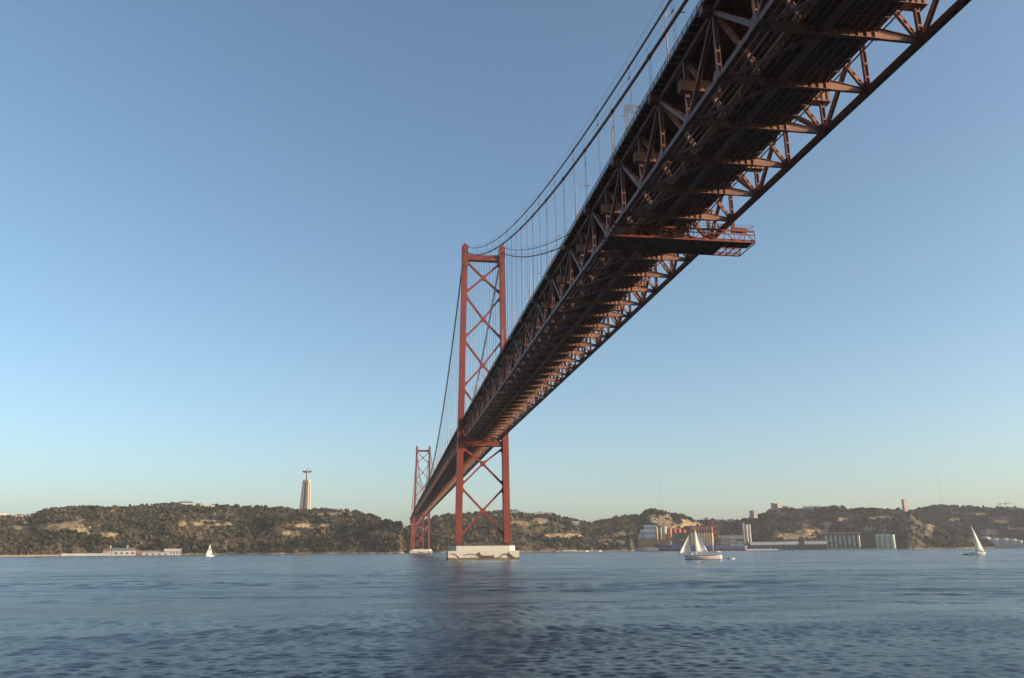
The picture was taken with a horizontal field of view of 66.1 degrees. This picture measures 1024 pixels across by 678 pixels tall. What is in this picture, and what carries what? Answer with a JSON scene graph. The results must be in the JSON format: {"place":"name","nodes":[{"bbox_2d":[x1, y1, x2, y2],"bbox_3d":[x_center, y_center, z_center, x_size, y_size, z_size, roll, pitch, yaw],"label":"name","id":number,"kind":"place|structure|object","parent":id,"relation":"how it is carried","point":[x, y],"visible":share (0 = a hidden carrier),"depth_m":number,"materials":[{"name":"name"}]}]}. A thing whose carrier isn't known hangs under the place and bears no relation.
{"place":"outdoors","nodes":[
{"label":"outdoors","id":0,"kind":"place"},
{"bbox_2d":[0,505,403,554],"bbox_3d":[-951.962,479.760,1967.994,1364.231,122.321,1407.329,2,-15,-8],"label":"hills","id":1,"kind":"structure","parent":0,"point":[209,518],"depth_m":1565.37,"materials":[{"name":"green plant"}]},
{"bbox_2d":[12,515,33,517],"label":"house","id":2,"kind":"structure","parent":1,"relation":"on","point":[22,515],"depth_m":1722.67,"materials":[{"name":"white glass"}]},
{"bbox_2d":[0,555,60,556],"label":"riverside wall","id":3,"kind":"structure","parent":1,"relation":"on","point":[25,555],"depth_m":1344.74,"materials":[{"name":"beige concrete"}]},
{"bbox_2d":[61,553,110,555],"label":"riverside wall","id":4,"kind":"structure","parent":1,"relation":"on","point":[89,554],"depth_m":1392.58,"materials":[{"name":"grey concrete"}]},
{"bbox_2d":[103,549,112,555],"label":"warehouse","id":5,"kind":"structure","parent":1,"relation":"on","point":[105,551],"depth_m":1410.79,"materials":[{"name":"white tile"}]},
{"bbox_2d":[108,545,135,555],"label":"warehouse","id":6,"kind":"structure","parent":1,"relation":"on","point":[127,551],"depth_m":1422.53,"materials":[{"name":"grey concrete"}]},
{"bbox_2d":[135,549,141,554],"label":"warehouse","id":7,"kind":"structure","parent":1,"relation":"on","point":[138,552],"depth_m":1431.66,"materials":[{"name":"pink brick"}]},
{"bbox_2d":[142,551,168,554],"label":"warehouse","id":8,"kind":"structure","parent":1,"relation":"on","point":[155,553],"depth_m":1443.44,"materials":[{"name":"grey concrete"}]},
{"bbox_2d":[164,548,181,554],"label":"warehouse","id":9,"kind":"structure","parent":1,"relation":"on","point":[174,551],"depth_m":1455.86,"materials":[{"name":"grey concrete"}]},
{"bbox_2d":[179,501,193,504],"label":"house","id":10,"kind":"structure","parent":1,"relation":"on","point":[187,502],"depth_m":1920.87,"materials":[{"name":"stone"}]},
{"bbox_2d":[298,480,310,509],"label":"monument pedestal","id":11,"kind":"object","parent":1,"relation":"on","point":[305,500],"visible":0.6,"depth_m":2064.80,"materials":[{"name":"stone"}]},
{"bbox_2d":[303,468,311,479],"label":"statue","id":12,"kind":"object","parent":11,"relation":"on","point":[307,472],"visible":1,"depth_m":2083.95,"materials":[{"name":"stone"}]},
{"bbox_2d":[0,501,1023,554],"bbox_3d":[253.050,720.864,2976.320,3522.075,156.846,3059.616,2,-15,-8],"label":"hillside scrub","id":13,"kind":"object","parent":1,"relation":"on","point":[153,518],"visible":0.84,"depth_m":1788.41,"materials":[{"name":"green plant"}]},
{"bbox_2d":[0,548,1023,677],"bbox_3d":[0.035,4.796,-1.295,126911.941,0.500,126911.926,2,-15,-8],"label":"water","id":14,"kind":"structure","parent":0,"point":[898,613],"depth_m":61.86,"materials":[{"name":"blue liquid"}]},
{"bbox_2d":[206,546,213,555],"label":"sailing yacht","id":15,"kind":"object","parent":14,"relation":"on","point":[209,551],"visible":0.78,"depth_m":950.18,"materials":[{"name":"white fabric"}]},
{"bbox_2d":[409,548,431,553],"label":"bridge pier","id":16,"kind":"structure","parent":14,"relation":"in","point":[424,550],"depth_m":1407.17,"materials":[{"name":"concrete"}]},
{"bbox_2d":[446,546,518,559],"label":"bridge pier","id":17,"kind":"structure","parent":14,"relation":"in","point":[480,552],"depth_m":445.89,"materials":[{"name":"concrete"}]},
{"bbox_2d":[0,546,992,554],"bbox_3d":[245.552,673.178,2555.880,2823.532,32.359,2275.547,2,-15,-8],"label":"shore rocks","id":18,"kind":"object","parent":14,"relation":"in","point":[385,552],"visible":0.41,"depth_m":1536.07,"materials":[{"name":"stone"}]},
{"bbox_2d":[633,547,658,550],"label":"barge","id":19,"kind":"object","parent":14,"relation":"on","point":[646,549],"visible":0.88,"depth_m":1852.81,"materials":[{"name":"grey metal"}]},
{"bbox_2d":[652,539,746,550],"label":"cargo ship","id":20,"kind":"object","parent":14,"relation":"on","point":[740,545],"visible":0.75,"depth_m":1828.45,"materials":[{"name":"blue paint"}]},
{"bbox_2d":[678,528,721,559],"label":"sailing ketch","id":21,"kind":"object","parent":14,"relation":"on","point":[699,546],"visible":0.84,"depth_m":372.00,"materials":[{"name":"white fabric"}]},
{"bbox_2d":[964,526,985,554],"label":"sailing yacht","id":22,"kind":"object","parent":14,"relation":"on","point":[979,549],"visible":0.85,"depth_m":469.51,"materials":[{"name":"white fabric"}]},
{"bbox_2d":[994,544,1023,547],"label":"riverside wall","id":23,"kind":"structure","parent":14,"relation":"in","point":[1009,545],"depth_m":2347.79,"materials":[{"name":"grey concrete"}]},
{"bbox_2d":[990,538,999,543],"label":"storage tank","id":24,"kind":"object","parent":23,"relation":"on","point":[995,540],"visible":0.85,"depth_m":2390.96,"materials":[{"name":"silver metal"}]},
{"bbox_2d":[1000,538,1008,543],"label":"storage tank","id":25,"kind":"object","parent":23,"relation":"on","point":[1004,540],"visible":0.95,"depth_m":2379.28,"materials":[{"name":"silver metal"}]},
{"bbox_2d":[1009,539,1016,543],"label":"storage tank","id":26,"kind":"object","parent":23,"relation":"on","point":[1012,541],"visible":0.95,"depth_m":2368.32,"materials":[{"name":"silver metal"}]},
{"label":"concrete footing","id":27,"kind":"object","parent":14,"relation":"in","visible":0},
{"bbox_2d":[410,0,971,548],"bbox_3d":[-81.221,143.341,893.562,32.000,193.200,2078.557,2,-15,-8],"label":"suspension bridge","id":28,"kind":"structure","parent":27,"relation":"on","point":[736,90],"depth_m":138.94,"materials":[{"name":"brown paint"}]},
{"bbox_2d":[549,235,561,260],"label":"street lamp","id":29,"kind":"object","parent":28,"relation":"on","point":[549,246],"visible":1,"depth_m":214.97,"materials":[{"name":"metal"}]},
{"bbox_2d":[611,115,626,156],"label":"street lamp","id":30,"kind":"object","parent":28,"relation":"on","point":[611,131],"visible":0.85,"depth_m":154.03,"materials":[{"name":"metal"}]},
{"bbox_2d":[624,104,642,131],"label":"sign gantry","id":31,"kind":"object","parent":28,"relation":"on","point":[627,107],"visible":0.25,"depth_m":143.85,"materials":[{"name":"metal"}]},
{"bbox_2d":[665,11,685,62],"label":"street lamp","id":32,"kind":"object","parent":28,"relation":"on","point":[666,34],"visible":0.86,"depth_m":123.23,"materials":[{"name":"metal"}]},
{"bbox_2d":[599,222,755,256],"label":"maintenance gantry","id":33,"kind":"object","parent":28,"relation":"attached to","point":[674,243],"visible":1,"depth_m":153.52,"materials":[{"name":"red metal"}]},
{"bbox_2d":[0,0,1023,525],"label":"sky","id":34,"kind":"structure","parent":0,"point":[233,233],"materials":[{"name":"blue"}]},
{"bbox_2d":[404,513,740,552],"bbox_3d":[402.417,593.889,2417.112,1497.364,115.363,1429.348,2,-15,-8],"label":"hills","id":35,"kind":"structure","parent":0,"point":[661,519],"depth_m":1923.37,"materials":[{"name":"green plant"}]},
{"bbox_2d":[632,548,831,550],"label":"quay","id":36,"kind":"structure","parent":0,"point":[765,549],"depth_m":1973.72,"materials":[{"name":"grey concrete"}]},
{"bbox_2d":[638,539,669,546],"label":"retaining wall","id":37,"kind":"structure","parent":36,"relation":"on","point":[646,543],"depth_m":1973.81,"materials":[{"name":"grey concrete"}]},
{"bbox_2d":[640,530,644,539],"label":"quay building","id":38,"kind":"structure","parent":37,"relation":"on","point":[642,532],"depth_m":1999.04,"materials":[{"name":"white glass"}]},
{"bbox_2d":[644,525,655,539],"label":"quay building","id":39,"kind":"structure","parent":37,"relation":"on","point":[650,531],"depth_m":2000.79,"materials":[{"name":"white glass"}]},
{"bbox_2d":[661,527,667,538],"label":"storage silo","id":40,"kind":"object","parent":37,"relation":"on","point":[664,533],"visible":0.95,"depth_m":1993.84,"materials":[{"name":"silver metal"}]},
{"bbox_2d":[671,533,686,544],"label":"plant building","id":41,"kind":"structure","parent":36,"relation":"on","point":[676,538],"depth_m":1989.50,"materials":[{"name":"grey concrete"}]},
{"bbox_2d":[667,528,671,537],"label":"storage silo","id":42,"kind":"object","parent":41,"relation":"on","point":[669,530],"visible":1,"depth_m":1994.95,"materials":[{"name":"orange metal"}]},
{"bbox_2d":[684,526,713,545],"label":"silo block","id":43,"kind":"structure","parent":36,"relation":"on","point":[708,535],"depth_m":2013.43,"materials":[{"name":"beige paint"}]},
{"bbox_2d":[708,518,717,545],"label":"head house","id":44,"kind":"structure","parent":36,"relation":"on","point":[712,522],"depth_m":2035.53,"materials":[{"name":"red metal"}]},
{"bbox_2d":[716,537,720,545],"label":"quay building","id":45,"kind":"structure","parent":36,"relation":"on","point":[718,540],"depth_m":2004.26,"materials":[{"name":"grey concrete"}]},
{"bbox_2d":[721,538,729,545],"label":"quay building","id":46,"kind":"structure","parent":36,"relation":"on","point":[725,541],"depth_m":2003.79,"materials":[{"name":"beige concrete"}]},
{"bbox_2d":[718,535,743,542],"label":"conveyor bridge","id":47,"kind":"structure","parent":36,"relation":"on","point":[733,537],"depth_m":2023.24,"materials":[{"name":"grey metal"}]},
{"bbox_2d":[730,540,736,545],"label":"quay building","id":48,"kind":"structure","parent":36,"relation":"on","point":[733,542],"depth_m":2006.06,"materials":[{"name":"grey concrete"}]},
{"bbox_2d":[740,522,745,544],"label":"storage silo","id":49,"kind":"object","parent":36,"relation":"on","point":[742,528],"visible":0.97,"depth_m":2027.64,"materials":[{"name":"grey concrete"}]},
{"bbox_2d":[744,525,748,548],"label":"storage silo","id":50,"kind":"object","parent":36,"relation":"on","point":[746,535],"visible":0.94,"depth_m":2026.45,"materials":[{"name":"grey concrete"}]},
{"bbox_2d":[747,524,751,548],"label":"storage silo","id":51,"kind":"object","parent":36,"relation":"on","point":[749,533],"visible":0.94,"depth_m":2028.79,"materials":[{"name":"grey concrete"}]},
{"bbox_2d":[750,542,796,549],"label":"quay shed","id":52,"kind":"structure","parent":36,"relation":"on","point":[776,545],"depth_m":1989.82,"materials":[{"name":"grey metal"}]},
{"bbox_2d":[798,536,804,549],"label":"quay building","id":53,"kind":"structure","parent":36,"relation":"on","point":[801,542],"depth_m":1992.00,"materials":[{"name":"brown brick"}]},
{"bbox_2d":[790,541,827,549],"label":"quay shed","id":54,"kind":"structure","parent":36,"relation":"on","point":[815,545],"depth_m":1991.64,"materials":[{"name":"grey brick"}]},
{"bbox_2d":[721,510,993,548],"bbox_3d":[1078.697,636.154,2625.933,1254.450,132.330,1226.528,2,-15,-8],"label":"hills","id":55,"kind":"structure","parent":0,"point":[929,529],"depth_m":2233.49,"materials":[{"name":"green plant"}]},
{"bbox_2d":[749,510,757,517],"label":"apartment block","id":56,"kind":"structure","parent":55,"relation":"on","point":[752,513],"depth_m":2058.86,"materials":[{"name":"grey concrete"}]},
{"bbox_2d":[771,503,775,510],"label":"apartment block","id":57,"kind":"structure","parent":55,"relation":"on","point":[773,505],"depth_m":2555.30,"materials":[{"name":"grey concrete"}]},
{"bbox_2d":[775,503,780,510],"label":"apartment block","id":58,"kind":"structure","parent":55,"relation":"on","point":[777,505],"depth_m":2547.12,"materials":[{"name":"grey concrete"}]},
{"bbox_2d":[802,506,820,510],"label":"house","id":59,"kind":"structure","parent":55,"relation":"on","point":[810,508],"depth_m":2505.59,"materials":[{"name":"grey glass"}]},
{"bbox_2d":[901,499,907,511],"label":"watch tower","id":60,"kind":"structure","parent":55,"relation":"on","point":[904,505],"depth_m":2372.68,"materials":[{"name":"white concrete"}]},
{"bbox_2d":[828,548,896,549],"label":"quay","id":61,"kind":"structure","parent":0,"point":[868,548],"depth_m":1975.57,"materials":[{"name":"grey concrete"}]},
{"bbox_2d":[834,535,837,548],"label":"storage silo","id":62,"kind":"object","parent":61,"relation":"on","point":[835,541],"visible":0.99,"depth_m":2018.81,"materials":[{"name":"green paint"}]},
{"bbox_2d":[815,532,863,548],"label":"conveyor gallery","id":63,"kind":"object","parent":61,"relation":"on","point":[845,533],"visible":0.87,"depth_m":2009.51,"materials":[{"name":"brown metal"}]},
{"bbox_2d":[838,535,841,548],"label":"storage silo","id":64,"kind":"object","parent":61,"relation":"on","point":[840,541],"visible":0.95,"depth_m":2015.14,"materials":[{"name":"green paint"}]},
{"bbox_2d":[843,535,846,548],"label":"storage silo","id":65,"kind":"object","parent":61,"relation":"on","point":[844,540],"visible":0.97,"depth_m":2010.57,"materials":[{"name":"green paint"}]},
{"bbox_2d":[852,535,855,548],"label":"storage silo","id":66,"kind":"object","parent":61,"relation":"on","point":[854,543],"visible":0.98,"depth_m":2003.01,"materials":[{"name":"green paint"}]},
{"bbox_2d":[857,535,860,548],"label":"storage silo","id":67,"kind":"object","parent":61,"relation":"on","point":[858,540],"visible":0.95,"depth_m":1998.80,"materials":[{"name":"green paint"}]},
{"bbox_2d":[859,531,875,548],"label":"quay building","id":68,"kind":"structure","parent":61,"relation":"on","point":[867,539],"depth_m":2007.65,"materials":[{"name":"brown brick"}]},
{"bbox_2d":[874,534,879,547],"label":"storage silo","id":69,"kind":"object","parent":61,"relation":"on","point":[876,537],"visible":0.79,"depth_m":2010.45,"materials":[{"name":"green paint"}]},
{"bbox_2d":[878,534,884,547],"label":"storage silo","id":70,"kind":"object","parent":61,"relation":"on","point":[881,541],"visible":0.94,"depth_m":2005.98,"materials":[{"name":"green paint"}]},
{"bbox_2d":[884,535,890,547],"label":"storage silo","id":71,"kind":"object","parent":61,"relation":"on","point":[887,541],"visible":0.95,"depth_m":2001.14,"materials":[{"name":"green paint"}]},
{"bbox_2d":[889,535,895,547],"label":"storage silo","id":72,"kind":"object","parent":61,"relation":"on","point":[892,541],"visible":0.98,"depth_m":1996.00,"materials":[{"name":"green paint"}]},
{"bbox_2d":[917,506,1023,543],"bbox_3d":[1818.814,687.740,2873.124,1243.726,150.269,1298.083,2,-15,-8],"label":"hills","id":73,"kind":"structure","parent":0,"point":[985,531],"depth_m":2551.62,"materials":[{"name":"green plant"}]}
]}

